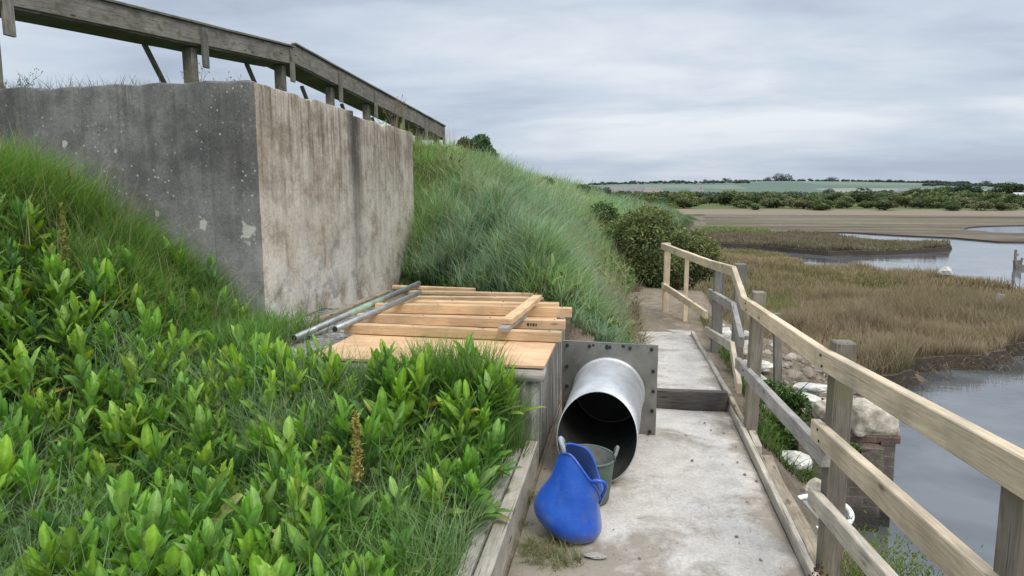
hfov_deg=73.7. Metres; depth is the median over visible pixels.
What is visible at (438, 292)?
pine joist
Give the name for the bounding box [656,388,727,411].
step timber
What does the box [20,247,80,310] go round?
broad leaved plant
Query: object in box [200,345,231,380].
broad leaved plant
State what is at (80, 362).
broad leaved plant
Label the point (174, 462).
broad leaved plant
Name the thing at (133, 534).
broad leaved plant
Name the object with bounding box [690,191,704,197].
scrub tree
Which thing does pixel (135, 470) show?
dock plant
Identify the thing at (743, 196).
scrub tree
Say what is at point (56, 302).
broad leaved plant
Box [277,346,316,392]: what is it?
broad leaved plant
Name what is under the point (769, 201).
scrub tree
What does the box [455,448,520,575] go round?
edge board
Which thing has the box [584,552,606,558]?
mortar lump
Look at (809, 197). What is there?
scrub tree
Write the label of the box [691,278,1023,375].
marsh reeds
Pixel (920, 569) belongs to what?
feathery weed
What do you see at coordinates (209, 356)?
broad leaved plant
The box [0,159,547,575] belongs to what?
bed grass
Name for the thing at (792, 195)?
scrub tree
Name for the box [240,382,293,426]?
broad leaved plant
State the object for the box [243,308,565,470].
concrete chamber
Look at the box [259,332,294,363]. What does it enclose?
broad leaved plant
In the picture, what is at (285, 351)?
broad leaved plant
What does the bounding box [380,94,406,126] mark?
dry weed
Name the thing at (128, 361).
broad leaved plant
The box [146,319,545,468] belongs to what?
edge grass
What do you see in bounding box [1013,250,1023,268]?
ruined stakes
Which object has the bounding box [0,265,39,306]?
broad leaved plant
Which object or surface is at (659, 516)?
path
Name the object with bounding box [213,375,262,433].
broad leaved plant
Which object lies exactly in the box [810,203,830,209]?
scrub tree
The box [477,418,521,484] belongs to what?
broad leaved plant
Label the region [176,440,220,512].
dock plant
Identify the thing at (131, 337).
broad leaved plant
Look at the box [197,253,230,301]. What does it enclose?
broad leaved plant
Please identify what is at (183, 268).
broad leaved plant
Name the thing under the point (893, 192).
scrub tree
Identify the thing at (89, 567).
dock plant
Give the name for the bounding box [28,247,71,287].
broad leaved plant
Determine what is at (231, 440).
broad leaved plant
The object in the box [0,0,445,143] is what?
wooden railing
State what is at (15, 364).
broad leaved plant
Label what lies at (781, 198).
scrub tree
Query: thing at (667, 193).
scrub tree
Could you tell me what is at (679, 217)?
crest grass
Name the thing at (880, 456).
brick pier
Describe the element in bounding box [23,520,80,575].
broad leaved plant
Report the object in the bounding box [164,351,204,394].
broad leaved plant
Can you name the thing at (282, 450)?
broad leaved plant
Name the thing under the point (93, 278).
broad leaved plant
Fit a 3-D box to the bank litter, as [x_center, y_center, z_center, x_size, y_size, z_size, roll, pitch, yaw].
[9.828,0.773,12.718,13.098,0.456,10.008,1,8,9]
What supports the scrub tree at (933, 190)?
on the hills
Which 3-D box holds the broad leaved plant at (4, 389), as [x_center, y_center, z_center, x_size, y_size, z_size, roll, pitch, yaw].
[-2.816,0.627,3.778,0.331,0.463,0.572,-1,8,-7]
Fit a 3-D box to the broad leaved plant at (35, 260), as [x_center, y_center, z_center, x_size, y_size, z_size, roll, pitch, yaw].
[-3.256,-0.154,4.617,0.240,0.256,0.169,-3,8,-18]
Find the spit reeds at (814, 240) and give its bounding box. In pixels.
[693,227,950,250]
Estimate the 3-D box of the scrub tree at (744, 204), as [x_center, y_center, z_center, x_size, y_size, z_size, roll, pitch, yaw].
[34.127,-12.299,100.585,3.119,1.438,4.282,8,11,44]
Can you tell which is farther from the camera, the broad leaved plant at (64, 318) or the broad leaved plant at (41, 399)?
the broad leaved plant at (64, 318)
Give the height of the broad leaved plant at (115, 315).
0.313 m
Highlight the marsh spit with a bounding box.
[694,242,951,255]
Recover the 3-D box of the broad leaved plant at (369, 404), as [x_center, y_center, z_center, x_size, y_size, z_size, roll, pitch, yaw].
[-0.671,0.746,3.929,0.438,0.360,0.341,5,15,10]
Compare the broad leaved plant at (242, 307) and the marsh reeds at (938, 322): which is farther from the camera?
the marsh reeds at (938, 322)
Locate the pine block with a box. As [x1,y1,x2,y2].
[502,295,541,324]
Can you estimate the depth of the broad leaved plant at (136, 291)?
4.75 m
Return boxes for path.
[507,404,804,575]
[632,329,721,389]
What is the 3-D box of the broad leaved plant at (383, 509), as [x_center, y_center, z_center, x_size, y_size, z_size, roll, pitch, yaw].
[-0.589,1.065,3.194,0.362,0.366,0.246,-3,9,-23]
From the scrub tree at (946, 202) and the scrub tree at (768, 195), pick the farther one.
the scrub tree at (768, 195)
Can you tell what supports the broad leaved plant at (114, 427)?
on the ground at (652, 296)
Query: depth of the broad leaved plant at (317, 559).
2.55 m
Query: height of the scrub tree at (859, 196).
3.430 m
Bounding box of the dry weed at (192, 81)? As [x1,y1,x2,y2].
[180,64,213,82]
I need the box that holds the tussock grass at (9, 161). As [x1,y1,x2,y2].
[0,122,264,344]
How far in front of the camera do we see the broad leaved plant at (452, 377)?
4.18 m
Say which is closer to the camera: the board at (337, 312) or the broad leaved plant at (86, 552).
the broad leaved plant at (86, 552)
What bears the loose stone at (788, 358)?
on the ground at (652, 296)
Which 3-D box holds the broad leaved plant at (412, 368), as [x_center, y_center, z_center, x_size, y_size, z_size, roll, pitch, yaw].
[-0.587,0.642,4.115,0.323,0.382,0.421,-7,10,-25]
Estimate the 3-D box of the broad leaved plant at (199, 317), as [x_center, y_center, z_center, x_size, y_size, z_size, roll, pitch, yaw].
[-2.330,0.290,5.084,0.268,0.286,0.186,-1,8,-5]
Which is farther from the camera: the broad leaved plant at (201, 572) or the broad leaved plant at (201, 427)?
the broad leaved plant at (201, 427)
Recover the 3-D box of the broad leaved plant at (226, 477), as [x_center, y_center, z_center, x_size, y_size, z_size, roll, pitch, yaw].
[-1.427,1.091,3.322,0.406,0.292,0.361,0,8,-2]
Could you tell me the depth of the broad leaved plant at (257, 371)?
4.26 m
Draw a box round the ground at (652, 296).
[0,168,928,575]
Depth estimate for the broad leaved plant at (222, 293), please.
5.46 m
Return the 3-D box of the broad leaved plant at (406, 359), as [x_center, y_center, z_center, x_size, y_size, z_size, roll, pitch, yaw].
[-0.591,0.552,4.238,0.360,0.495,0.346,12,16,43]
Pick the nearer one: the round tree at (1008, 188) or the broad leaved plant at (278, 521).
the broad leaved plant at (278, 521)
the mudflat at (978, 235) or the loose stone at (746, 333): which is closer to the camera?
the loose stone at (746, 333)
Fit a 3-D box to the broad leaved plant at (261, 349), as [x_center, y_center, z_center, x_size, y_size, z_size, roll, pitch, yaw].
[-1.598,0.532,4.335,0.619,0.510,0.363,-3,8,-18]
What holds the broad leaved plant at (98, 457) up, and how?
on the ground at (652, 296)
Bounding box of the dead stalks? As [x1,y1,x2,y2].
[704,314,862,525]
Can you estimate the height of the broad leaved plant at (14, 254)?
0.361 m
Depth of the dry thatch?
8.43 m
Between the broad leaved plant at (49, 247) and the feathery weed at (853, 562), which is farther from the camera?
the broad leaved plant at (49, 247)
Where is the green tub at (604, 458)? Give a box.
[579,444,618,506]
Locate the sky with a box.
[0,0,1023,183]
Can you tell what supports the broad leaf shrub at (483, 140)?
on the ground at (652, 296)
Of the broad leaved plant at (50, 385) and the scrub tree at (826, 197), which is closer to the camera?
the broad leaved plant at (50, 385)
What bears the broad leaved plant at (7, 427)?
on the ground at (652, 296)
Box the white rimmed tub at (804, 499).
[798,494,854,527]
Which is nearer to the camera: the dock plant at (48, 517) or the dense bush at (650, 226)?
the dock plant at (48, 517)
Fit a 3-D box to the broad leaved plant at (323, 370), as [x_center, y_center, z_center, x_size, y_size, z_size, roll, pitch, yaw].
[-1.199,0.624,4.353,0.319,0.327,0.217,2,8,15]
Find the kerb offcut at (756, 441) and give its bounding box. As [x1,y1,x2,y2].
[749,430,761,454]
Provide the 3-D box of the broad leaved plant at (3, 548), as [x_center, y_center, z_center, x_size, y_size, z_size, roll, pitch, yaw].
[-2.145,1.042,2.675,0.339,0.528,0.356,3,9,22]
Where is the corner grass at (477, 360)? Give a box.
[386,327,548,458]
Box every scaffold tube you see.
[291,281,420,340]
[332,290,421,332]
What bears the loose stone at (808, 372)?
on the ground at (652, 296)
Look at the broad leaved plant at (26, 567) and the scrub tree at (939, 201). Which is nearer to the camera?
the broad leaved plant at (26, 567)
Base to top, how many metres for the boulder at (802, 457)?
0.203 m
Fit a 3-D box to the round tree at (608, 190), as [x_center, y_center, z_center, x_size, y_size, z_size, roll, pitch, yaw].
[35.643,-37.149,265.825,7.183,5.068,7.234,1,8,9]
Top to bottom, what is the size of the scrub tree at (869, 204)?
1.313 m
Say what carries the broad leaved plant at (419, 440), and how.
on the ground at (652, 296)
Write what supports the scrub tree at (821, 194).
on the hills
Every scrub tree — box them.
[625,192,641,198]
[639,196,652,202]
[648,192,664,199]
[649,195,659,202]
[658,191,669,197]
[658,198,671,204]
[665,192,686,202]
[671,197,699,208]
[674,193,702,203]
[678,190,696,197]
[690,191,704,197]
[703,197,710,203]
[704,195,714,203]
[716,190,736,205]
[730,192,750,207]
[733,200,754,207]
[750,203,761,209]
[753,193,762,202]
[757,193,786,207]
[758,198,787,207]
[760,191,778,199]
[763,197,779,207]
[782,191,800,199]
[787,198,814,208]
[793,195,821,207]
[804,199,824,209]
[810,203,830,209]
[815,193,825,198]
[817,199,834,208]
[822,194,833,200]
[828,192,844,200]
[833,195,855,207]
[833,200,853,208]
[840,187,873,203]
[856,200,872,207]
[864,200,877,208]
[868,194,880,201]
[873,199,899,210]
[876,192,887,197]
[884,191,899,195]
[886,194,908,203]
[892,195,920,207]
[907,187,923,194]
[907,199,928,208]
[910,189,929,206]
[916,191,954,206]
[921,195,949,208]
[922,187,952,207]
[942,200,961,208]
[944,203,962,210]
[952,195,971,199]
[953,197,977,207]
[958,192,968,198]
[964,201,995,209]
[965,192,983,201]
[965,197,981,206]
[983,192,1005,201]
[991,203,1019,209]
[994,198,1007,209]
[995,202,1009,210]
[1004,193,1022,203]
[1015,197,1023,206]
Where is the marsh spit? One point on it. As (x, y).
(849, 252)
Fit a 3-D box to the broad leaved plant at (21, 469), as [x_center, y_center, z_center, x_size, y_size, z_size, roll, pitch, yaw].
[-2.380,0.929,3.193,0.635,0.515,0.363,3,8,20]
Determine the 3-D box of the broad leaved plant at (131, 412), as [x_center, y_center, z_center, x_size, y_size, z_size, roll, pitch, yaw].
[-2.109,0.800,3.833,0.424,0.430,0.475,-1,8,-9]
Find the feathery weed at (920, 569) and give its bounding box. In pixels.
[842,536,984,575]
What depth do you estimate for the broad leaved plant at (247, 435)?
3.88 m
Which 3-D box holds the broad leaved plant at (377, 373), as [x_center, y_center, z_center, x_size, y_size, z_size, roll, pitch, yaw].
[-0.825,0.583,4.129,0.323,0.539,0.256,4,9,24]
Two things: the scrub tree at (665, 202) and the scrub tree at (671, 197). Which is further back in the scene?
the scrub tree at (671, 197)
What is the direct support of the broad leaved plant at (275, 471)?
on the ground at (652, 296)
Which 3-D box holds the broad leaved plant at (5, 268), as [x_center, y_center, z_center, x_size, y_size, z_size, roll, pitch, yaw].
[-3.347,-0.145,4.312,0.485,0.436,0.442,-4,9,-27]
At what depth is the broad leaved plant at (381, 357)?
4.17 m
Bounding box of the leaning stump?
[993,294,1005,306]
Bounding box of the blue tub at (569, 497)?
[534,436,607,543]
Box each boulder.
[761,360,772,371]
[780,450,812,473]
[802,477,820,493]
[851,398,899,436]
[937,267,952,276]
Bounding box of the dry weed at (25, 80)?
[4,68,42,86]
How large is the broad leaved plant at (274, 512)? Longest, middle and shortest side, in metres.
0.487 x 0.442 x 0.374 m
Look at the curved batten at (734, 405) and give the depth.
5.52 m
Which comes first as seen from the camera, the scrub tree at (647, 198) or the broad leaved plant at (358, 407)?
the broad leaved plant at (358, 407)
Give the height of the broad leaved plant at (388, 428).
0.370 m
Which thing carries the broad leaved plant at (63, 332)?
on the ground at (652, 296)
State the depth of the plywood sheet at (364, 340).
5.05 m
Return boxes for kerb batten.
[691,331,731,401]
[729,405,819,575]
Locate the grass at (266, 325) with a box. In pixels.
[180,298,334,354]
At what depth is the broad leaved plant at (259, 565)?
2.40 m
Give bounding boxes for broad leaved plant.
[0,194,12,233]
[0,195,49,246]
[0,198,62,262]
[0,237,33,290]
[0,250,24,277]
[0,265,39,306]
[0,273,47,335]
[0,307,28,352]
[0,310,44,365]
[0,339,53,405]
[0,365,35,412]
[0,372,20,419]
[0,389,68,459]
[0,390,23,437]
[0,406,45,458]
[0,433,54,535]
[0,435,72,492]
[0,441,62,533]
[0,506,12,560]
[0,509,21,560]
[0,553,30,575]
[1,346,66,412]
[4,564,13,575]
[13,473,76,520]
[15,261,70,296]
[16,302,48,351]
[17,558,55,575]
[18,248,42,274]
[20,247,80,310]
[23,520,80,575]
[23,522,92,575]
[25,241,82,269]
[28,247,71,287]
[30,423,55,468]
[32,363,71,410]
[34,290,109,338]
[35,268,96,329]
[35,384,75,443]
[36,387,96,455]
[37,345,64,377]
[38,253,101,309]
[38,424,119,496]
[39,226,71,252]
[39,467,67,505]
[40,305,94,349]
[42,353,122,415]
[44,317,72,364]
[46,371,120,443]
[46,447,96,499]
[46,517,117,572]
[51,323,112,392]
[52,472,107,526]
[57,407,107,464]
[59,497,121,564]
[68,323,116,355]
[69,309,98,326]
[69,400,135,462]
[72,449,122,501]
[73,254,130,321]
[73,269,88,300]
[76,257,136,319]
[85,317,128,367]
[86,366,172,420]
[86,391,178,470]
[86,399,112,452]
[87,491,147,574]
[89,539,129,562]
[92,351,155,387]
[94,301,138,347]
[95,564,127,575]
[96,248,121,282]
[98,417,139,469]
[99,483,180,550]
[99,519,184,575]
[111,462,124,473]
[114,244,153,295]
[115,330,141,364]
[118,310,141,338]
[119,489,187,552]
[120,282,163,326]
[120,422,178,495]
[122,564,137,575]
[123,421,191,464]
[125,384,184,437]
[126,338,169,388]
[126,374,153,396]
[128,452,162,488]
[131,297,177,359]
[131,467,174,539]
[132,323,182,400]
[134,297,172,327]
[136,327,201,364]
[137,306,208,348]
[149,444,178,485]
[158,467,241,513]
[160,236,198,285]
[162,290,193,328]
[162,450,180,490]
[163,347,188,379]
[163,371,187,430]
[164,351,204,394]
[164,443,199,483]
[164,473,190,510]
[166,479,233,543]
[169,382,215,451]
[170,378,219,431]
[170,487,176,538]
[171,376,246,429]
[171,465,245,529]
[173,253,201,301]
[173,404,239,478]
[173,513,252,575]
[180,549,250,575]
[184,287,216,321]
[187,337,209,374]
[189,309,214,333]
[190,328,222,374]
[190,456,222,484]
[191,569,209,575]
[192,471,238,519]
[193,394,235,433]
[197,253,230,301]
[197,351,227,406]
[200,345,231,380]
[204,324,258,379]
[205,347,219,373]
[208,458,248,499]
[210,285,246,317]
[210,427,257,484]
[212,407,241,456]
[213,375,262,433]
[215,331,276,401]
[216,429,250,455]
[216,552,245,575]
[218,350,256,415]
[218,485,290,572]
[220,473,307,546]
[222,516,259,575]
[230,298,252,323]
[230,523,301,569]
[235,418,270,489]
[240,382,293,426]
[241,361,308,410]
[242,352,276,406]
[243,415,325,483]
[245,402,345,486]
[247,338,260,369]
[249,553,312,575]
[250,425,268,470]
[251,342,275,363]
[254,342,302,404]
[257,337,300,392]
[257,414,299,442]
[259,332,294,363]
[259,467,276,498]
[260,447,302,515]
[269,456,346,562]
[270,521,289,553]
[271,510,305,537]
[272,414,297,444]
[275,356,331,415]
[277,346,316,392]
[277,450,370,540]
[280,450,324,494]
[283,495,352,575]
[283,538,324,570]
[291,396,330,432]
[300,350,363,409]
[304,439,319,481]
[305,334,330,365]
[310,391,394,478]
[311,430,333,467]
[311,445,359,499]
[312,365,325,392]
[313,553,332,575]
[315,399,334,440]
[316,341,352,378]
[317,419,352,463]
[321,520,355,575]
[322,475,389,544]
[323,394,381,454]
[332,371,363,420]
[335,452,380,499]
[338,416,395,494]
[342,550,382,575]
[348,398,376,436]
[351,477,422,544]
[352,342,395,412]
[352,551,407,575]
[355,338,396,389]
[356,356,397,402]
[362,435,423,504]
[363,386,438,431]
[365,341,415,402]
[366,355,438,407]
[369,354,402,373]
[379,400,422,452]
[379,420,415,469]
[380,350,443,440]
[380,524,433,575]
[396,342,438,405]
[396,347,416,369]
[397,468,463,529]
[397,477,418,505]
[404,364,437,427]
[407,423,450,474]
[410,469,428,489]
[412,393,441,443]
[412,453,458,507]
[413,432,443,452]
[432,358,466,412]
[432,359,449,394]
[435,379,478,433]
[440,379,489,450]
[446,415,480,474]
[446,443,513,521]
[446,469,501,539]
[447,400,493,441]
[450,457,461,493]
[452,331,488,396]
[461,354,512,416]
[462,370,516,420]
[465,360,484,399]
[477,374,520,417]
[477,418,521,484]
[484,363,546,416]
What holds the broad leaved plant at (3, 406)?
on the ground at (652, 296)
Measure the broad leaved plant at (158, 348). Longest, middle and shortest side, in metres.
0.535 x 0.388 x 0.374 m
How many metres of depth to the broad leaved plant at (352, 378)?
4.14 m
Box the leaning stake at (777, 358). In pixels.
[773,313,781,393]
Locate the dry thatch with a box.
[548,219,667,344]
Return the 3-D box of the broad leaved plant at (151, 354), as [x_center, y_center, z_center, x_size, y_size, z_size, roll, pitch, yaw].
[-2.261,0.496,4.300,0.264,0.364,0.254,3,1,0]
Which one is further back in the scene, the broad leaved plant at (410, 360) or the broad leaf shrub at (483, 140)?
the broad leaf shrub at (483, 140)
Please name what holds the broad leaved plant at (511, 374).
on the ground at (652, 296)
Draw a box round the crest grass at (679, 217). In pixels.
[536,173,689,232]
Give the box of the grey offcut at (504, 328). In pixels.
[498,313,527,331]
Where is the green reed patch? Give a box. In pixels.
[696,225,771,232]
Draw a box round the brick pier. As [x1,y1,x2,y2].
[792,397,900,531]
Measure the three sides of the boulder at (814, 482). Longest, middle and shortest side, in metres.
0.244 x 0.206 x 0.144 m
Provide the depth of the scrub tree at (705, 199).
139.28 m
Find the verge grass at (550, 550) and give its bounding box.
[505,488,588,574]
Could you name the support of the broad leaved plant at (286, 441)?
on the ground at (652, 296)
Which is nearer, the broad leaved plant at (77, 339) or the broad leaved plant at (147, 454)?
the broad leaved plant at (147, 454)
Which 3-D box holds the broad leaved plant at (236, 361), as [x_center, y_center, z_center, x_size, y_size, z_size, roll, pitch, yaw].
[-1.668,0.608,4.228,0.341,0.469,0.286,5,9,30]
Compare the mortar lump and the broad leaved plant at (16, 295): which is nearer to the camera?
the mortar lump
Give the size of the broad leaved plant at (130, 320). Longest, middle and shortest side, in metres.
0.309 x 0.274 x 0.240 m
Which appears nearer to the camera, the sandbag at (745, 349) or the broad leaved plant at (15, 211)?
the broad leaved plant at (15, 211)
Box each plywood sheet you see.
[317,323,515,362]
[377,313,557,329]
[494,340,556,368]
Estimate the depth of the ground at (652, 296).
8.02 m
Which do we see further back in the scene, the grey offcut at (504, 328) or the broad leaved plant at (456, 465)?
the grey offcut at (504, 328)
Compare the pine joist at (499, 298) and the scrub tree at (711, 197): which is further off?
the scrub tree at (711, 197)
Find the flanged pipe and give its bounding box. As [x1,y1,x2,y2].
[556,340,657,481]
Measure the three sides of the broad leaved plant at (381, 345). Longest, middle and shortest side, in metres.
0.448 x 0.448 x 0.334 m
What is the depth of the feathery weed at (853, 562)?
3.56 m
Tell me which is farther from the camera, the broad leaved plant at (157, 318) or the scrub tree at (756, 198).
the scrub tree at (756, 198)
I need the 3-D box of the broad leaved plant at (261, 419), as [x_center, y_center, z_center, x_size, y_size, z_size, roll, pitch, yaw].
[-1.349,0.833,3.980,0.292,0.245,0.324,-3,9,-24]
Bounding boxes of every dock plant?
[8,495,81,565]
[53,544,142,575]
[68,487,106,529]
[74,470,139,547]
[92,463,112,505]
[100,517,120,557]
[130,459,148,494]
[136,523,169,568]
[155,544,194,575]
[169,457,192,495]
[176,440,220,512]
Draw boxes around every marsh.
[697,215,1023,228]
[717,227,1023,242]
[796,286,1023,387]
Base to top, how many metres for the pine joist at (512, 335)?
0.078 m
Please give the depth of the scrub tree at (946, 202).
90.87 m
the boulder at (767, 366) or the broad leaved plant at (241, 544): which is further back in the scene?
the boulder at (767, 366)
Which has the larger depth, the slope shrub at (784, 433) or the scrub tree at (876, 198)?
the scrub tree at (876, 198)
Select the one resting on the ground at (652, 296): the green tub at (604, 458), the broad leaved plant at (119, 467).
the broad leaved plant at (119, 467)
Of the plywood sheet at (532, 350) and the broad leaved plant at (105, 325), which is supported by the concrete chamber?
the plywood sheet at (532, 350)
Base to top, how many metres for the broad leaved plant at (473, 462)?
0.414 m
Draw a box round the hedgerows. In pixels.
[588,179,1023,197]
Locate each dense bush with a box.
[586,200,643,247]
[595,202,726,290]
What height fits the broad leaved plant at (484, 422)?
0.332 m
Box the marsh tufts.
[696,244,1023,363]
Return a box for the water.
[722,226,1023,575]
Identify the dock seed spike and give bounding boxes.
[59,202,70,268]
[67,169,73,200]
[348,410,365,494]
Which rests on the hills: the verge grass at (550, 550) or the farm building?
the farm building
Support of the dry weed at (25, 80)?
on the ground at (652, 296)
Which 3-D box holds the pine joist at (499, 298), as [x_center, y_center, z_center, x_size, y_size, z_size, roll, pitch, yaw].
[-0.382,0.107,6.887,1.407,0.047,0.094,0,8,4]
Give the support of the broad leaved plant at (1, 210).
on the ground at (652, 296)
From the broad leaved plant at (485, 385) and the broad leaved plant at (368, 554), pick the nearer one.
the broad leaved plant at (368, 554)
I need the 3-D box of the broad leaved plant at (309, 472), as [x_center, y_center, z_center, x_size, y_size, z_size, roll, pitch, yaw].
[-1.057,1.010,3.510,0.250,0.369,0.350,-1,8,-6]
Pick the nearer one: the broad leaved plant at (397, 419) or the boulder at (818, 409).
the broad leaved plant at (397, 419)
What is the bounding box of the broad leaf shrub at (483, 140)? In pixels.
[456,132,499,160]
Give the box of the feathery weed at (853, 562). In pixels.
[796,509,974,575]
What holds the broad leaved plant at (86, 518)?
on the ground at (652, 296)
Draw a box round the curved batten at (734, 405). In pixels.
[727,386,743,422]
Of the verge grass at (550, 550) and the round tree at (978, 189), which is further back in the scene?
the round tree at (978, 189)
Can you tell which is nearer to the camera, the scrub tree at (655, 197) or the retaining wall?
the retaining wall
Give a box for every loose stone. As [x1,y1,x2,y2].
[744,330,748,339]
[782,356,792,360]
[782,363,789,368]
[784,369,795,374]
[786,353,796,359]
[787,371,803,381]
[796,355,802,361]
[801,367,813,378]
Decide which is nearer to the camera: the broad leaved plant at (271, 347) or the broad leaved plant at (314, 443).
the broad leaved plant at (314, 443)
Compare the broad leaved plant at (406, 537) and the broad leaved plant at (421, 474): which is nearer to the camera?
the broad leaved plant at (406, 537)
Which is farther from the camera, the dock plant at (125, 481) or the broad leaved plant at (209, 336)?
the broad leaved plant at (209, 336)
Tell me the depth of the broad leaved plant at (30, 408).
3.64 m
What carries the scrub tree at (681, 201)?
on the hills
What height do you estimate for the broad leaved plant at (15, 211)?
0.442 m
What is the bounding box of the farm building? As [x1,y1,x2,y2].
[690,187,703,194]
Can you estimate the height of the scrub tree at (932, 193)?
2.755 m
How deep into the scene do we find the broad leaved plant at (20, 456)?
3.38 m
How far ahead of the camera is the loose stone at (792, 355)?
8.94 m
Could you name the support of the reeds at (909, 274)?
on the marsh at (911, 373)
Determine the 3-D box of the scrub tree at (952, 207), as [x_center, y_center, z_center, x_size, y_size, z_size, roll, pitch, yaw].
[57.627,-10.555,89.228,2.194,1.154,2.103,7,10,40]
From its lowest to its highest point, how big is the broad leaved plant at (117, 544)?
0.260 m
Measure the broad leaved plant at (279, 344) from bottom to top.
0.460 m
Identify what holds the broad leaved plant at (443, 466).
on the ground at (652, 296)
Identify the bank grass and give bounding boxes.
[368,116,640,343]
[436,140,667,275]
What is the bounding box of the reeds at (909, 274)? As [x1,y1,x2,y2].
[694,244,1023,295]
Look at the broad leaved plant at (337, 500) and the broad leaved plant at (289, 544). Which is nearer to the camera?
the broad leaved plant at (289, 544)
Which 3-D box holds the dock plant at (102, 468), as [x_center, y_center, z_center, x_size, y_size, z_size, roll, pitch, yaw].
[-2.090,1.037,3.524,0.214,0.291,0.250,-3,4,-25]
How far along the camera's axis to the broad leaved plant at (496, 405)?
4.18 m
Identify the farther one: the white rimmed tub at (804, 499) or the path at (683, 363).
the path at (683, 363)
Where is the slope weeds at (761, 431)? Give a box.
[696,313,855,482]
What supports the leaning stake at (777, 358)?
on the ground at (652, 296)
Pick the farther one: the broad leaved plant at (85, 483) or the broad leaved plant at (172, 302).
the broad leaved plant at (172, 302)
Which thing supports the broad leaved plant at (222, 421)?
on the ground at (652, 296)
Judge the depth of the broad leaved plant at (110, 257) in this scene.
4.93 m
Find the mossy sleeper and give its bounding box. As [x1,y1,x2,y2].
[760,455,817,570]
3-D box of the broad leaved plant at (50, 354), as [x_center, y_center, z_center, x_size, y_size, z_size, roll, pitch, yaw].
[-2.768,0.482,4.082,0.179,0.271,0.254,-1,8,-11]
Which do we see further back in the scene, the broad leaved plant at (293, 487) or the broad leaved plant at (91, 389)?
the broad leaved plant at (91, 389)
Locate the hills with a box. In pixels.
[577,181,1023,215]
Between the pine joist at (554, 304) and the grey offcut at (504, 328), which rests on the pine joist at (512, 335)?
the grey offcut at (504, 328)
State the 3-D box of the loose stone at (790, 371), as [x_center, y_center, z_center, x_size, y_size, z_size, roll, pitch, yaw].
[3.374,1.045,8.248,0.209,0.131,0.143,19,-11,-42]
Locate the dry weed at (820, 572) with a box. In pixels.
[808,562,827,575]
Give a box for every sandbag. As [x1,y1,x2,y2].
[722,327,731,338]
[743,340,747,356]
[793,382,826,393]
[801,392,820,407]
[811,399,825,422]
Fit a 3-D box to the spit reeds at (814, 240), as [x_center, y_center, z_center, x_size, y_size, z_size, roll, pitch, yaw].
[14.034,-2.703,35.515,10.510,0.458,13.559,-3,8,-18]
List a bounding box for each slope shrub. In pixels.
[758,411,810,450]
[760,379,811,418]
[797,409,812,421]
[850,442,871,453]
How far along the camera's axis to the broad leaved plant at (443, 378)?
4.24 m
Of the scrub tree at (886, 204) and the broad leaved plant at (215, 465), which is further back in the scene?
the scrub tree at (886, 204)
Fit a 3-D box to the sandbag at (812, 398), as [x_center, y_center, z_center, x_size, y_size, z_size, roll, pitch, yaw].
[2.962,1.136,6.827,0.212,0.147,0.397,-5,14,-40]
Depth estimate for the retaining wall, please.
5.85 m
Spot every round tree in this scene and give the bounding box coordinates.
[598,186,612,194]
[822,188,834,192]
[943,184,985,194]
[990,182,1023,195]
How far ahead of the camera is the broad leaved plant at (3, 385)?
3.79 m
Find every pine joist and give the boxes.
[344,323,561,342]
[357,313,565,329]
[375,303,571,317]
[392,285,475,290]
[404,299,558,306]
[405,290,537,296]
[413,296,543,301]
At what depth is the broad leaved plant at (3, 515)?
2.98 m
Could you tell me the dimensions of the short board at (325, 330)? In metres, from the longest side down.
0.493 x 0.100 x 0.030 m
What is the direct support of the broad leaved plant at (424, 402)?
on the ground at (652, 296)
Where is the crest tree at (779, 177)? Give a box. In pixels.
[771,173,792,180]
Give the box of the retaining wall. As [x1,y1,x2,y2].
[0,80,413,325]
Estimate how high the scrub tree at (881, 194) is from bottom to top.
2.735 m
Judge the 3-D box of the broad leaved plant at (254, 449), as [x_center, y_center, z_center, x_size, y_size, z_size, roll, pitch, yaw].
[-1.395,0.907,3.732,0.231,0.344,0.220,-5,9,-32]
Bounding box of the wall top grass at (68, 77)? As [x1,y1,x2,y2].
[4,72,253,88]
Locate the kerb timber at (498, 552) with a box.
[474,441,537,575]
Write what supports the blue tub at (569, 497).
on the path at (659, 516)
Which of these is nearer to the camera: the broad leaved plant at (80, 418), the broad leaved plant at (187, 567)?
the broad leaved plant at (187, 567)
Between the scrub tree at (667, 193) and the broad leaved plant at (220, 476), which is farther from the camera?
the scrub tree at (667, 193)
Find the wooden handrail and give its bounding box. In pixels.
[661,243,1023,575]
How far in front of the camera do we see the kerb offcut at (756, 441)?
4.90 m
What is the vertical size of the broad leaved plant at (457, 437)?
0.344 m
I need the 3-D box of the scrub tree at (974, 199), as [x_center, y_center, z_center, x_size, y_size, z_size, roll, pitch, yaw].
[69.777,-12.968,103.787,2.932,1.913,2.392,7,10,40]
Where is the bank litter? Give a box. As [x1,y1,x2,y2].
[877,338,1023,391]
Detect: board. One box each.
[298,290,389,329]
[310,327,331,335]
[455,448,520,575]
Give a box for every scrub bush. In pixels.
[537,176,555,185]
[574,184,591,195]
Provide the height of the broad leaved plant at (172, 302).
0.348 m
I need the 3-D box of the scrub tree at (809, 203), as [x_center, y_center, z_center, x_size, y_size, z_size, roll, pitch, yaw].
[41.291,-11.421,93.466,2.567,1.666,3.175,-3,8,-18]

